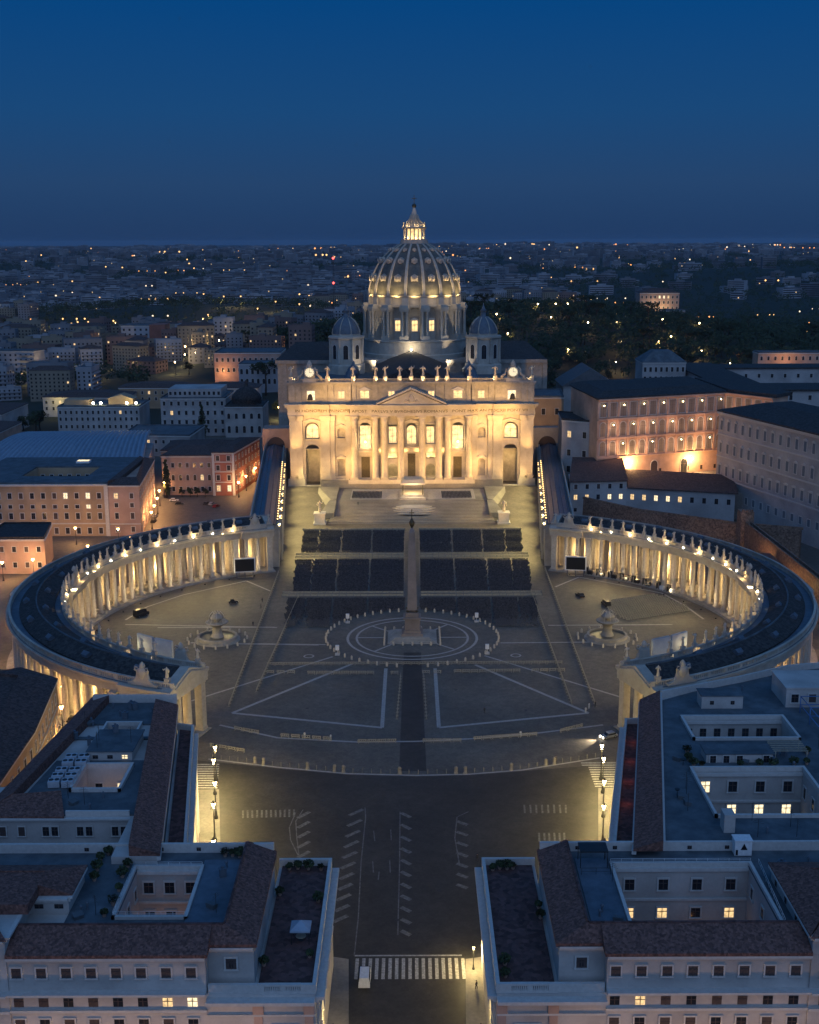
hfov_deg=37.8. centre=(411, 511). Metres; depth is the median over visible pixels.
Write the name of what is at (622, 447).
window
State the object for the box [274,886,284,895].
potted shrub
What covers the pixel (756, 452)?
window
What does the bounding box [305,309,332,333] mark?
apartment house
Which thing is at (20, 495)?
window
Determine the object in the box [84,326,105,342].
apartment house
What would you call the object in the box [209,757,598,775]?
kerb line
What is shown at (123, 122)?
sky
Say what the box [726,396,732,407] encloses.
window
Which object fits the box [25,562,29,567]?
window
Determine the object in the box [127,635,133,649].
statue
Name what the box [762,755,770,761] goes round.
window
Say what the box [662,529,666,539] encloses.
statue
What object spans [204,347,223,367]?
apartment house
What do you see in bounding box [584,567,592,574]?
security gate
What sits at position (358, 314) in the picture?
umbrella pine
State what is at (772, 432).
window
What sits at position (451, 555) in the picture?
seating fence
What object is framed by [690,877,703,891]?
window
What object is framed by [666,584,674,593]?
security gate
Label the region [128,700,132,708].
chimney stack
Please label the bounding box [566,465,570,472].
window
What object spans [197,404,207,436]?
cypress tree
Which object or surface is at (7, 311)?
apartment house
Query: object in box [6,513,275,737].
colonnade
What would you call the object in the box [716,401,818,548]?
palace
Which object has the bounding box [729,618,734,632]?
statue
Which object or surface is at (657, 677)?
statue
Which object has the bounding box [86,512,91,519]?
window
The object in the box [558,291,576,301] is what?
apartment house
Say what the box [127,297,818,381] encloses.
garden wood
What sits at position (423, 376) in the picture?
statue
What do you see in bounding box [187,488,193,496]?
leafy tree
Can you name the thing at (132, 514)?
window
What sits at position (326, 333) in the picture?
umbrella pine
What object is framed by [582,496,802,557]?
bastion wall
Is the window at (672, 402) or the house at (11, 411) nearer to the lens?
the window at (672, 402)
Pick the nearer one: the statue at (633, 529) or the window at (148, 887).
the window at (148, 887)
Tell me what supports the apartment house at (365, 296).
on the ground
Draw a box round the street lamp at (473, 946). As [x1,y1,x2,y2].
[472,945,474,969]
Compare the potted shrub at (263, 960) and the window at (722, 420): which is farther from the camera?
the window at (722, 420)
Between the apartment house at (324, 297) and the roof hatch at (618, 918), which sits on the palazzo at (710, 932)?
the roof hatch at (618, 918)
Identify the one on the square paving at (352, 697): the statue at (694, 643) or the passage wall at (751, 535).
the passage wall at (751, 535)
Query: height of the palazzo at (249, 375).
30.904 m
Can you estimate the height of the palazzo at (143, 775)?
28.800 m
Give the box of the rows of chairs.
[284,491,537,620]
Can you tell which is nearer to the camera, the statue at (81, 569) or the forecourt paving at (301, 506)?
the statue at (81, 569)
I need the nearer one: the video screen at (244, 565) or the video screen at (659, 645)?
the video screen at (659, 645)
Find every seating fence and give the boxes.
[282,591,403,596]
[295,552,403,557]
[302,528,404,530]
[419,527,520,529]
[419,552,528,557]
[420,590,542,595]
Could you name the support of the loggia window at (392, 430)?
in the basilica
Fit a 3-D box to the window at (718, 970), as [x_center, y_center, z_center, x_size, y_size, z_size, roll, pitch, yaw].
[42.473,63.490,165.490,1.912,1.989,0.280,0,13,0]
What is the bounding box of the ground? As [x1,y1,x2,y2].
[0,242,818,430]
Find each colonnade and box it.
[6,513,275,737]
[548,512,818,730]
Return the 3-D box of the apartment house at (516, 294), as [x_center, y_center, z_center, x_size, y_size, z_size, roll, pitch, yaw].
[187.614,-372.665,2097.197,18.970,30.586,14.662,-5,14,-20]
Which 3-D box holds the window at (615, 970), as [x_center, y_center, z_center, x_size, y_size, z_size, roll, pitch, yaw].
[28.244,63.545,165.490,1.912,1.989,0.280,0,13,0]
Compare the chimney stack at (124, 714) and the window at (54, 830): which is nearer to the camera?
the window at (54, 830)
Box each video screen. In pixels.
[137,633,153,652]
[154,637,173,657]
[234,557,255,577]
[565,556,586,576]
[651,635,669,656]
[670,631,687,650]
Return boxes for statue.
[62,596,64,609]
[64,601,67,613]
[65,576,68,587]
[67,605,71,617]
[71,609,76,622]
[76,613,81,626]
[79,561,84,572]
[82,617,87,630]
[85,558,89,568]
[89,621,94,634]
[91,554,95,565]
[97,623,102,638]
[98,551,102,561]
[105,547,109,558]
[106,628,111,642]
[112,544,117,555]
[116,632,121,645]
[121,541,125,552]
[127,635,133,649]
[138,535,142,546]
[139,637,145,652]
[147,533,151,543]
[151,641,157,655]
[163,667,170,682]
[167,528,171,538]
[188,524,191,534]
[195,647,201,662]
[288,366,293,379]
[313,501,326,524]
[324,366,329,379]
[350,366,355,379]
[372,366,377,379]
[382,366,387,379]
[397,366,401,379]
[409,366,413,379]
[420,366,425,379]
[435,365,440,379]
[444,366,449,379]
[467,366,471,379]
[492,366,497,379]
[497,500,509,523]
[529,365,534,378]
[599,517,602,527]
[620,521,624,530]
[623,647,629,661]
[631,523,635,532]
[642,524,646,534]
[654,665,660,681]
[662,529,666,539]
[666,639,672,653]
[672,531,675,541]
[679,636,685,650]
[680,534,685,544]
[691,633,697,647]
[698,539,702,549]
[702,629,708,643]
[706,542,710,552]
[713,626,717,639]
[714,545,718,555]
[721,548,725,559]
[721,622,727,635]
[728,552,732,562]
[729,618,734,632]
[734,555,738,566]
[736,614,741,627]
[740,558,743,569]
[743,610,747,623]
[748,606,753,619]
[752,570,756,581]
[752,602,756,615]
[756,598,759,610]
[759,594,761,606]
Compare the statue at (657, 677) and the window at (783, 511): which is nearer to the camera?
the statue at (657, 677)
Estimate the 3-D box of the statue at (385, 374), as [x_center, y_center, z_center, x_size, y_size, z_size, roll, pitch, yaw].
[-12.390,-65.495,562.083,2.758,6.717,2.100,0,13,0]
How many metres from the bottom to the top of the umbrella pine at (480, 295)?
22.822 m
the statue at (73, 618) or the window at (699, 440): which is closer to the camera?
the statue at (73, 618)
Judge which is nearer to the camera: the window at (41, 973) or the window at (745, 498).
the window at (41, 973)
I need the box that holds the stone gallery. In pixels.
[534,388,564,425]
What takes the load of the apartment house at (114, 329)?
on the ground
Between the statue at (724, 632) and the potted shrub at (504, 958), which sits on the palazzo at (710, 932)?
the potted shrub at (504, 958)
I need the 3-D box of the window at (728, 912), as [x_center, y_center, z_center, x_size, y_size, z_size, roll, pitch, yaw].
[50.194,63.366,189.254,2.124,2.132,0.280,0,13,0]
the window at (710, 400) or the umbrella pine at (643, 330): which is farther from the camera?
the umbrella pine at (643, 330)
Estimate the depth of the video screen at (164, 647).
308.31 m
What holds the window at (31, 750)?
in the townhouse at (29, 728)
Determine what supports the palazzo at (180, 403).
on the ground
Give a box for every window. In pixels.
[0,826,7,836]
[7,493,11,498]
[8,513,13,519]
[9,967,23,980]
[11,546,16,552]
[13,562,17,567]
[13,1018,26,1023]
[14,999,23,1006]
[17,826,26,836]
[18,493,23,498]
[20,513,24,519]
[23,757,26,767]
[24,546,28,552]
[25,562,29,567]
[29,493,34,498]
[29,748,32,760]
[31,513,35,519]
[34,739,37,753]
[34,904,43,908]
[34,966,48,979]
[36,546,40,552]
[37,562,42,567]
[38,731,40,744]
[38,999,48,1006]
[38,1017,51,1023]
[40,493,45,498]
[41,723,44,736]
[41,826,50,836]
[42,512,47,519]
[45,715,47,728]
[50,826,59,836]
[52,492,56,498]
[53,512,58,519]
[54,527,58,533]
[54,904,62,908]
[59,966,73,979]
[63,492,67,498]
[63,998,73,1006]
[63,1017,76,1023]
[64,512,69,519]
[65,527,70,533]
[74,492,78,498]
[75,512,80,519]
[75,825,84,836]
[76,527,81,533]
[84,825,93,836]
[84,966,98,979]
[85,492,90,498]
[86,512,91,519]
[87,527,92,533]
[87,1017,100,1023]
[88,998,97,1006]
[94,782,103,786]
[96,492,101,498]
[97,512,102,519]
[98,527,103,533]
[109,966,122,979]
[110,825,119,836]
[112,1017,125,1023]
[113,998,122,1006]
[114,512,119,518]
[119,825,125,836]
[126,902,131,914]
[129,493,133,498]
[130,512,134,518]
[131,526,135,531]
[133,886,137,904]
[134,966,147,979]
[137,1017,150,1023]
[138,998,147,1006]
[142,881,155,894]
[144,910,156,914]
[159,966,172,979]
[162,1017,175,1023]
[163,881,176,894]
[163,998,172,1006]
[164,909,176,914]
[184,881,194,894]
[184,966,197,979]
[187,998,197,1006]
[187,1017,199,1023]
[215,455,219,460]
[224,957,238,970]
[227,485,231,491]
[306,390,314,400]
[306,423,318,437]
[317,1003,319,1022]
[338,391,344,398]
[359,387,370,398]
[360,425,370,447]
[388,391,394,396]
[388,426,396,442]
[406,425,416,443]
[426,426,434,442]
[428,390,434,395]
[451,386,464,397]
[452,425,462,447]
[478,390,484,397]
[493,1002,495,1022]
[504,423,516,436]
[507,390,515,399]
[541,408,545,414]
[566,449,570,455]
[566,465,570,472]
[567,430,571,437]
[574,955,588,969]
[582,431,586,438]
[596,483,600,488]
[599,402,607,417]
[599,422,606,436]
[599,441,605,455]
[607,1015,620,1023]
[609,422,616,435]
[609,441,615,454]
[609,964,622,977]
[610,402,617,416]
[610,996,619,1004]
[619,401,627,416]
[619,421,625,435]
[619,440,625,454]
[622,878,635,891]
[627,906,634,918]
[628,439,635,453]
[629,401,637,415]
[629,420,635,434]
[633,1015,645,1023]
[634,964,647,977]
[635,996,644,1004]
[638,439,644,452]
[639,400,646,415]
[639,420,645,433]
[648,438,654,452]
[649,400,656,414]
[649,419,655,433]
[655,906,668,918]
[656,877,669,891]
[658,419,665,432]
[658,437,664,451]
[658,1015,671,1023]
[659,399,666,413]
[660,964,673,977]
[661,996,670,1004]
[667,437,673,450]
[668,418,674,432]
[669,398,676,413]
[677,436,683,450]
[678,398,685,412]
[678,417,684,431]
[683,1015,696,1023]
[686,435,692,449]
[686,964,699,977]
[686,996,695,1004]
[687,417,693,430]
[688,397,695,412]
[688,906,701,918]
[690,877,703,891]
[696,435,702,448]
[697,397,704,411]
[697,416,703,430]
[700,729,705,736]
[700,780,710,793]
[705,434,711,447]
[706,416,712,429]
[707,396,714,411]
[709,755,716,762]
[709,1015,722,1023]
[711,964,725,977]
[712,996,721,1004]
[714,729,720,736]
[715,434,717,447]
[716,396,723,410]
[716,415,718,428]
[717,462,721,473]
[718,440,722,452]
[720,418,723,430]
[722,755,730,762]
[722,906,735,918]
[723,877,736,891]
[724,464,728,476]
[725,442,728,454]
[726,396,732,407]
[726,420,730,431]
[726,780,738,792]
[726,803,737,812]
[728,728,734,736]
[731,467,735,478]
[732,444,735,456]
[733,421,737,433]
[734,1015,747,1023]
[735,397,741,406]
[735,755,743,762]
[737,964,750,977]
[737,996,746,1004]
[738,469,742,481]
[739,446,743,458]
[741,423,744,435]
[742,728,748,736]
[744,497,747,505]
[745,398,751,405]
[745,471,749,483]
[747,448,750,460]
[748,425,751,437]
[749,884,753,902]
[751,499,754,507]
[753,473,756,485]
[753,780,766,792]
[753,803,764,812]
[754,450,757,462]
[755,427,759,439]
[756,728,762,735]
[758,502,762,510]
[759,904,764,919]
[760,476,764,488]
[760,1015,773,1023]
[761,452,765,464]
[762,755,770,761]
[763,429,766,441]
[763,964,776,977]
[763,996,772,1004]
[766,505,769,513]
[768,478,771,490]
[769,454,773,467]
[770,728,776,735]
[771,431,774,443]
[774,507,777,515]
[775,480,779,493]
[777,456,781,469]
[778,432,782,445]
[780,803,791,812]
[781,510,785,518]
[781,780,793,792]
[783,483,787,496]
[785,459,788,471]
[785,1015,798,1023]
[786,434,790,447]
[788,964,802,977]
[788,996,798,1003]
[789,513,793,521]
[789,693,799,703]
[791,485,795,498]
[793,461,797,474]
[794,436,798,450]
[798,515,801,524]
[799,488,804,501]
[801,463,805,476]
[802,785,806,801]
[803,439,807,452]
[806,518,810,527]
[807,693,817,703]
[808,491,812,504]
[809,466,814,479]
[810,796,815,812]
[811,441,815,454]
[814,521,818,530]
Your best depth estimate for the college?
585.66 m
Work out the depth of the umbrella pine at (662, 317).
1032.80 m
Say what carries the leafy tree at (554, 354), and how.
on the ground
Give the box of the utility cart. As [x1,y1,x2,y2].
[228,598,238,603]
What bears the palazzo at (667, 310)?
on the ground
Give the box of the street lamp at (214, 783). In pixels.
[213,779,217,818]
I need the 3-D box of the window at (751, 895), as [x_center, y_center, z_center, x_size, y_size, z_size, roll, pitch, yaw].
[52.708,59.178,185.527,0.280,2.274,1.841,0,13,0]
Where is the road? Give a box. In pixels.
[197,760,615,1023]
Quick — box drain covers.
[175,618,634,920]
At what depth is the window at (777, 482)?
503.41 m
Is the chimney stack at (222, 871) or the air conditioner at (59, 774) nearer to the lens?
the chimney stack at (222, 871)
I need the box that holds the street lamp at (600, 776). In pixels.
[599,742,603,779]
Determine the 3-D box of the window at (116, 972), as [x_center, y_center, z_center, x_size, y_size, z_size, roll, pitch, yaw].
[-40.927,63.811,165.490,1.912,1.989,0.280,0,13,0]
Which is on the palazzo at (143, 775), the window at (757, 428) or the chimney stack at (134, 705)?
the chimney stack at (134, 705)
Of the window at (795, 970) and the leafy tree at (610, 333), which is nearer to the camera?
the window at (795, 970)
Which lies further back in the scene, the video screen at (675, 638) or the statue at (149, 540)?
the statue at (149, 540)
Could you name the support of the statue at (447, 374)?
on the basilica
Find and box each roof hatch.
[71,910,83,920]
[87,720,94,725]
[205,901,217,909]
[613,915,623,920]
[672,755,681,761]
[683,798,691,805]
[743,759,748,764]
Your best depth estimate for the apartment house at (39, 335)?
1226.96 m
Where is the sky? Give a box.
[0,0,818,245]
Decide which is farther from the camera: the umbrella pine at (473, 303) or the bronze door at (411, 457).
the umbrella pine at (473, 303)
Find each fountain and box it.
[194,610,240,646]
[584,609,629,645]
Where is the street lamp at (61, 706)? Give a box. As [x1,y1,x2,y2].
[59,704,63,727]
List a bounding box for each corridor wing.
[249,425,290,566]
[533,426,574,565]
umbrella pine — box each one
[240,330,249,347]
[249,361,276,395]
[312,322,326,333]
[321,331,331,341]
[326,321,336,326]
[351,312,362,321]
[462,299,480,316]
[474,293,495,302]
[507,298,516,314]
[547,363,559,379]
[569,296,586,306]
[577,294,595,315]
[577,327,591,344]
[588,302,605,323]
[621,301,639,315]
[636,301,659,317]
[637,327,652,348]
[650,316,673,331]
[677,354,696,361]
[679,352,703,361]
[695,331,714,349]
[725,346,752,363]
[744,353,752,359]
[804,328,818,335]
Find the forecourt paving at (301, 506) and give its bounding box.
[281,478,542,565]
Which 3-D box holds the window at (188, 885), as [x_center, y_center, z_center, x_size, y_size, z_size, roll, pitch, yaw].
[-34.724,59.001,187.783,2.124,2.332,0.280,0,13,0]
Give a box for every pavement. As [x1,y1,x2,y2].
[198,789,219,841]
[327,957,348,1023]
[466,957,486,1023]
[598,788,613,840]
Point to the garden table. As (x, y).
(300, 936)
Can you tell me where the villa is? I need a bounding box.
[752,350,818,363]
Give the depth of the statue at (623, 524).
433.82 m
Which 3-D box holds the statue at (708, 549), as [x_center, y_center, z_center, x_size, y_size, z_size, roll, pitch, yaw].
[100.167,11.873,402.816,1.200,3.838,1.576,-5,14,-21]
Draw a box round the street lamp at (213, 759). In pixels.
[211,756,216,794]
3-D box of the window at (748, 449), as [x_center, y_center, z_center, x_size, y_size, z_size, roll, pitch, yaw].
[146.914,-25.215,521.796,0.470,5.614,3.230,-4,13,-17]
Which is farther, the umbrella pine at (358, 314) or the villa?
the umbrella pine at (358, 314)
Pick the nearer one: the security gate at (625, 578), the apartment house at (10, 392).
the security gate at (625, 578)
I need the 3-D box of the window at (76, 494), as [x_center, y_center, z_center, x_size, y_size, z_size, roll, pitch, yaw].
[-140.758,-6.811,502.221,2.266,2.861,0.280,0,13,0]
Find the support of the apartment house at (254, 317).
on the ground
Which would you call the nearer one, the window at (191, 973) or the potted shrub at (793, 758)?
the window at (191, 973)
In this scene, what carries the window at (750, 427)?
in the palace at (767, 454)
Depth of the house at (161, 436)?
705.41 m
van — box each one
[133,607,148,617]
[358,966,370,987]
[601,599,610,606]
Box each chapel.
[224,380,268,437]
[555,362,608,411]
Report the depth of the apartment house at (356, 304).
1612.66 m
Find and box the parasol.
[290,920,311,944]
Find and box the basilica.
[275,198,546,486]
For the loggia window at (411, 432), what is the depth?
570.71 m
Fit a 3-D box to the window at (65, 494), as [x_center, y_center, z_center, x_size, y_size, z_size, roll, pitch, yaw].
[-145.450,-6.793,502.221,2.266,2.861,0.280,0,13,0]
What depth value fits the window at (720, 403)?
575.47 m
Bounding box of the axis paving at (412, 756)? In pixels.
[399,652,425,770]
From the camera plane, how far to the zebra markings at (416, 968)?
205.73 m
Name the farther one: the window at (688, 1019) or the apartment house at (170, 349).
the apartment house at (170, 349)
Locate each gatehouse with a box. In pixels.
[0,522,53,573]
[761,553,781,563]
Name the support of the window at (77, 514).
in the palazzo at (98, 496)
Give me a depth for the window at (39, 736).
261.87 m
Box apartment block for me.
[120,323,169,337]
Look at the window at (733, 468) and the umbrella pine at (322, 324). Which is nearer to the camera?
the window at (733, 468)
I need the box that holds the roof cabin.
[731,834,752,855]
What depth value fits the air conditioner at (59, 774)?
214.00 m
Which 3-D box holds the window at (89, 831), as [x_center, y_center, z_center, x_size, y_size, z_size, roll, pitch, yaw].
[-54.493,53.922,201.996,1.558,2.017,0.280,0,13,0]
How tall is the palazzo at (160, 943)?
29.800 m
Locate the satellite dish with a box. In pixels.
[68,797,78,805]
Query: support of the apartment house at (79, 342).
on the ground
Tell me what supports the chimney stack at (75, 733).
on the palazzo at (143, 775)
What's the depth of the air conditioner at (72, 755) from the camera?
221.83 m
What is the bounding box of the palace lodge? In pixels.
[558,411,589,484]
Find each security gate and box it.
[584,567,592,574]
[596,569,604,576]
[608,571,616,578]
[620,573,628,580]
[631,575,639,582]
[642,578,650,585]
[656,581,664,590]
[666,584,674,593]
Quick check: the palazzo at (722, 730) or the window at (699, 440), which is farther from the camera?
the window at (699, 440)
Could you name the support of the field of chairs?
on the square paving at (352, 697)
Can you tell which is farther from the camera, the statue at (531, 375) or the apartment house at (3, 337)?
the apartment house at (3, 337)
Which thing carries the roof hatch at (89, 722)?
on the palazzo at (143, 775)
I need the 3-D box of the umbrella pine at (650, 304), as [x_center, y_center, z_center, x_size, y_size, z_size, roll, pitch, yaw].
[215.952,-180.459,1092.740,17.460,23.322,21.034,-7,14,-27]
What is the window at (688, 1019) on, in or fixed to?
in the palazzo at (710, 932)
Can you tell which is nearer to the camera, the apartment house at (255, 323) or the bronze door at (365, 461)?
the bronze door at (365, 461)
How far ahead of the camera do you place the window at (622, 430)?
559.54 m
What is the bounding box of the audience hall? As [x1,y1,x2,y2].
[0,430,154,471]
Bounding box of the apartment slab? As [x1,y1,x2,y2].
[0,348,44,383]
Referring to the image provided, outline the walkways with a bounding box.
[281,531,542,598]
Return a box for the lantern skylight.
[76,460,90,462]
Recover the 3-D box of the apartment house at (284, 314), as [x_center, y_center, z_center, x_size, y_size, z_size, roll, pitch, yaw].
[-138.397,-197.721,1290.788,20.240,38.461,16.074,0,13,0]
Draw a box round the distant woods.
[0,248,818,384]
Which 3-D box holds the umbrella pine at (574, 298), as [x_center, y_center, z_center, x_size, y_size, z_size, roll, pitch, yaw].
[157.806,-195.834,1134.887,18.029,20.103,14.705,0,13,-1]
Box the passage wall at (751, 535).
[735,509,818,623]
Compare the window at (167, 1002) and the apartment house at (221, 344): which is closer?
the window at (167, 1002)
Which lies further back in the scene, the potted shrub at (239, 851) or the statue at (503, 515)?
the statue at (503, 515)
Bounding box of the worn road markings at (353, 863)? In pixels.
[242,805,566,955]
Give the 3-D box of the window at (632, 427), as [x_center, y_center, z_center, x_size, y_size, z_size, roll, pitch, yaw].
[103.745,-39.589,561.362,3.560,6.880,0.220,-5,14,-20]
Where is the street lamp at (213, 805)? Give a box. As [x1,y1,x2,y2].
[211,800,216,841]
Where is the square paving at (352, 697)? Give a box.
[0,431,818,776]
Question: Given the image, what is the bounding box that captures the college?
[160,439,232,494]
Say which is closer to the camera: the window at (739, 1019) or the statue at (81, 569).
the window at (739, 1019)
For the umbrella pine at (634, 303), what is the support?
on the ground
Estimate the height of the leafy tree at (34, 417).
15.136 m
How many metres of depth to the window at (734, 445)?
532.09 m
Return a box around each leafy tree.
[17,416,28,430]
[26,410,40,430]
[36,410,48,430]
[184,361,193,374]
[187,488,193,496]
[194,487,200,496]
[271,399,278,415]
[533,310,538,317]
[548,352,559,360]
[548,371,557,381]
[575,355,586,364]
[604,370,612,378]
[605,332,615,341]
[608,312,615,320]
[637,348,647,355]
[710,348,719,355]
[773,339,784,349]
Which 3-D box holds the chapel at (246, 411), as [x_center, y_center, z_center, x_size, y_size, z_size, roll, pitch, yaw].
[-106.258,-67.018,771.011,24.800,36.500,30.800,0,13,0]
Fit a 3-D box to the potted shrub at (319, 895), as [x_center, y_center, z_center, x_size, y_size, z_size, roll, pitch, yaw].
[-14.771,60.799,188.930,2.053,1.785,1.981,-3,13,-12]
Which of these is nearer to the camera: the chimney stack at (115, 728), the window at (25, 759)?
the chimney stack at (115, 728)
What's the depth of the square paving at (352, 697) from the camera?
348.53 m
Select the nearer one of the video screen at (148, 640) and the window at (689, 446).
the video screen at (148, 640)
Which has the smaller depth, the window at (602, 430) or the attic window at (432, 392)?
the window at (602, 430)
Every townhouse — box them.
[0,667,59,786]
[211,437,259,495]
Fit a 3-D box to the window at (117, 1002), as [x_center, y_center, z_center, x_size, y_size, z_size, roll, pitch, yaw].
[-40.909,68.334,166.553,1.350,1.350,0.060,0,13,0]
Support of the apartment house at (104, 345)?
on the ground
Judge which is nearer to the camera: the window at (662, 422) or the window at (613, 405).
the window at (613, 405)
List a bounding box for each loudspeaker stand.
[335,645,339,655]
[485,644,489,654]
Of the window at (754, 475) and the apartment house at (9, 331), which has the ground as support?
the apartment house at (9, 331)
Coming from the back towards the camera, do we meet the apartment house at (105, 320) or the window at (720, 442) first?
the apartment house at (105, 320)
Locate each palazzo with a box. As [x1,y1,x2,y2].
[0,456,155,535]
[0,694,199,863]
[0,840,338,1023]
[57,392,149,430]
[160,384,233,435]
[214,347,285,382]
[238,360,277,392]
[474,839,818,1023]
[608,662,818,854]
[635,288,679,317]
[661,309,684,313]
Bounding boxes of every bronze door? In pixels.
[359,455,371,477]
[406,452,416,475]
[451,455,463,476]
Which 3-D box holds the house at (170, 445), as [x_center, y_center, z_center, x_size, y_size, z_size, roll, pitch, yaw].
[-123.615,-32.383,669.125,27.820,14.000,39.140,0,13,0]
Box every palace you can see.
[568,376,792,471]
[568,457,737,520]
[635,349,686,377]
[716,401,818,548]
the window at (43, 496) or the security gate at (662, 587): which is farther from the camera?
the window at (43, 496)
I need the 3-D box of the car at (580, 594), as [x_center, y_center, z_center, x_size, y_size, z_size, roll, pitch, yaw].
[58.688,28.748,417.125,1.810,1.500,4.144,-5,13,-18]
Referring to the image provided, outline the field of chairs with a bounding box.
[607,593,689,619]
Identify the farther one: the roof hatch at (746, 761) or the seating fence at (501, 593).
the seating fence at (501, 593)
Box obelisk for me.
[388,509,436,643]
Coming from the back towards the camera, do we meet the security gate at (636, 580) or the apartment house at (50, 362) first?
the apartment house at (50, 362)
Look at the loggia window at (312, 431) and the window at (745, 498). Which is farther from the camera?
the loggia window at (312, 431)
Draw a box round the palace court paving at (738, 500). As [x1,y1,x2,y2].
[568,470,741,518]
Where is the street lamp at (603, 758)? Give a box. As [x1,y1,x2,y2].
[601,755,605,793]
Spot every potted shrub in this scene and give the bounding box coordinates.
[88,870,99,881]
[90,859,102,870]
[95,851,105,859]
[100,907,107,916]
[103,845,112,854]
[107,894,119,905]
[114,882,123,891]
[116,865,128,877]
[122,858,132,867]
[220,847,229,856]
[229,848,234,856]
[234,846,243,857]
[258,954,269,966]
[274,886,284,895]
[285,862,292,869]
[293,860,301,869]
[302,859,314,869]
[305,948,313,957]
[312,890,323,902]
[317,863,324,870]
[489,863,496,870]
[495,859,504,869]
[498,952,511,965]
[499,966,510,977]
[501,859,512,869]
[534,900,542,908]
[535,908,545,918]
[682,744,691,752]
[684,752,692,759]
[688,757,699,765]
[737,759,743,765]
[756,758,763,765]
[768,757,778,765]
[788,756,798,765]
[803,757,810,764]
[804,746,811,754]
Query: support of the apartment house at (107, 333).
on the ground
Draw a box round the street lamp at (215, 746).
[212,744,217,780]
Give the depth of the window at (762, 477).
513.71 m
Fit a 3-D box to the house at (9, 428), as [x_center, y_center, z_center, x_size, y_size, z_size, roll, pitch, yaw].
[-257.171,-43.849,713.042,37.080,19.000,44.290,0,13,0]
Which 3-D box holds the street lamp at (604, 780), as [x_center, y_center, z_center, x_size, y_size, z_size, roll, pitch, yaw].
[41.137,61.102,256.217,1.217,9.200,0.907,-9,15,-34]
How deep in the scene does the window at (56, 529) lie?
505.62 m
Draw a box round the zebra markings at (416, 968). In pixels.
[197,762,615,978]
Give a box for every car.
[575,592,584,597]
[600,730,617,739]
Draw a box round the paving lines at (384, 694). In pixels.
[125,577,703,742]
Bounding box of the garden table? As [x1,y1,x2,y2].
[296,933,305,941]
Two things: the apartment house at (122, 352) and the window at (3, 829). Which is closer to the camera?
the window at (3, 829)
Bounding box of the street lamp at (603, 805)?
[601,802,606,840]
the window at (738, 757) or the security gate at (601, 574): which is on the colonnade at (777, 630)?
the security gate at (601, 574)
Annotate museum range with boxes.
[685,362,818,406]
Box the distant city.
[0,241,818,311]
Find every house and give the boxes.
[0,301,14,307]
[0,306,17,317]
[0,321,21,326]
[0,324,37,337]
[0,326,18,337]
[0,335,7,341]
[0,340,16,347]
[0,362,14,386]
[0,384,21,401]
[0,402,28,429]
[0,420,21,440]
[6,317,22,322]
[6,336,40,347]
[13,299,26,307]
[17,301,36,319]
[21,322,47,332]
[21,342,60,351]
[22,318,45,333]
[26,358,73,395]
[28,301,38,317]
[28,333,49,337]
[28,365,75,401]
[41,333,62,346]
[41,389,136,416]
[44,350,52,359]
[47,345,79,364]
[48,328,74,334]
[50,321,75,329]
[62,335,102,363]
[65,329,84,337]
[70,322,106,330]
[73,330,98,337]
[76,362,101,389]
[79,345,102,369]
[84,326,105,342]
[89,316,110,332]
[102,342,107,362]
[105,331,117,335]
[106,333,146,364]
[111,324,121,332]
[112,342,148,370]
[117,381,199,408]
[124,335,149,355]
[126,356,167,373]
[128,424,204,455]
[131,315,146,322]
[139,316,154,322]
[146,318,167,322]
[149,343,154,356]
[154,336,181,361]
[160,439,185,463]
[161,327,177,337]
[177,322,214,353]
[187,343,210,363]
[191,329,208,344]
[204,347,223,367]
[210,381,261,396]
[213,314,234,334]
[214,341,246,347]
[215,333,225,342]
[226,331,242,347]
[232,320,253,347]
[244,313,267,319]
[249,333,284,347]
[250,318,269,335]
[257,322,276,334]
[268,317,274,323]
[273,311,292,316]
[274,315,296,329]
[288,322,314,347]
[293,313,304,323]
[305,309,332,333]
[307,296,311,307]
[312,294,329,308]
[324,306,334,312]
[328,292,348,306]
[335,304,354,318]
[342,299,354,304]
[347,300,363,313]
[352,292,362,301]
[362,291,367,301]
[461,292,469,301]
[475,289,491,299]
[492,289,506,300]
[503,287,522,299]
[512,291,521,302]
[522,289,541,300]
[529,286,540,289]
[542,290,557,299]
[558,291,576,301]
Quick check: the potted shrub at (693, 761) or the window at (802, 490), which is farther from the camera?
the window at (802, 490)
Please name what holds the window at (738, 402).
in the loggia palace at (664, 424)
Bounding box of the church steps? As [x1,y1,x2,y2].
[318,479,504,523]
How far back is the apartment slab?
1009.83 m
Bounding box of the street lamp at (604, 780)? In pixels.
[601,777,606,817]
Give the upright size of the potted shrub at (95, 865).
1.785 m
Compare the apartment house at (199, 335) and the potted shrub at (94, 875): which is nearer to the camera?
the potted shrub at (94, 875)
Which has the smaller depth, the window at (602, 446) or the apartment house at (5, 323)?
the window at (602, 446)
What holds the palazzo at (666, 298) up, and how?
on the ground
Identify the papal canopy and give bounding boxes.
[400,476,425,499]
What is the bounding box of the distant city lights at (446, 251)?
[20,243,812,322]
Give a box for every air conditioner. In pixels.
[47,777,60,787]
[51,772,64,780]
[55,766,67,773]
[61,777,73,787]
[62,758,74,767]
[65,753,77,759]
[65,772,77,778]
[68,766,80,772]
[75,758,87,767]
[78,753,90,761]
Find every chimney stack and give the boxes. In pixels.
[73,730,78,739]
[86,735,90,745]
[112,723,118,732]
[122,710,128,718]
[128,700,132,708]
[131,701,137,709]
[218,865,226,877]
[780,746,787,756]
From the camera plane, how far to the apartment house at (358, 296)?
2106.70 m
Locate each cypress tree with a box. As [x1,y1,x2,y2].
[161,459,170,497]
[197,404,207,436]

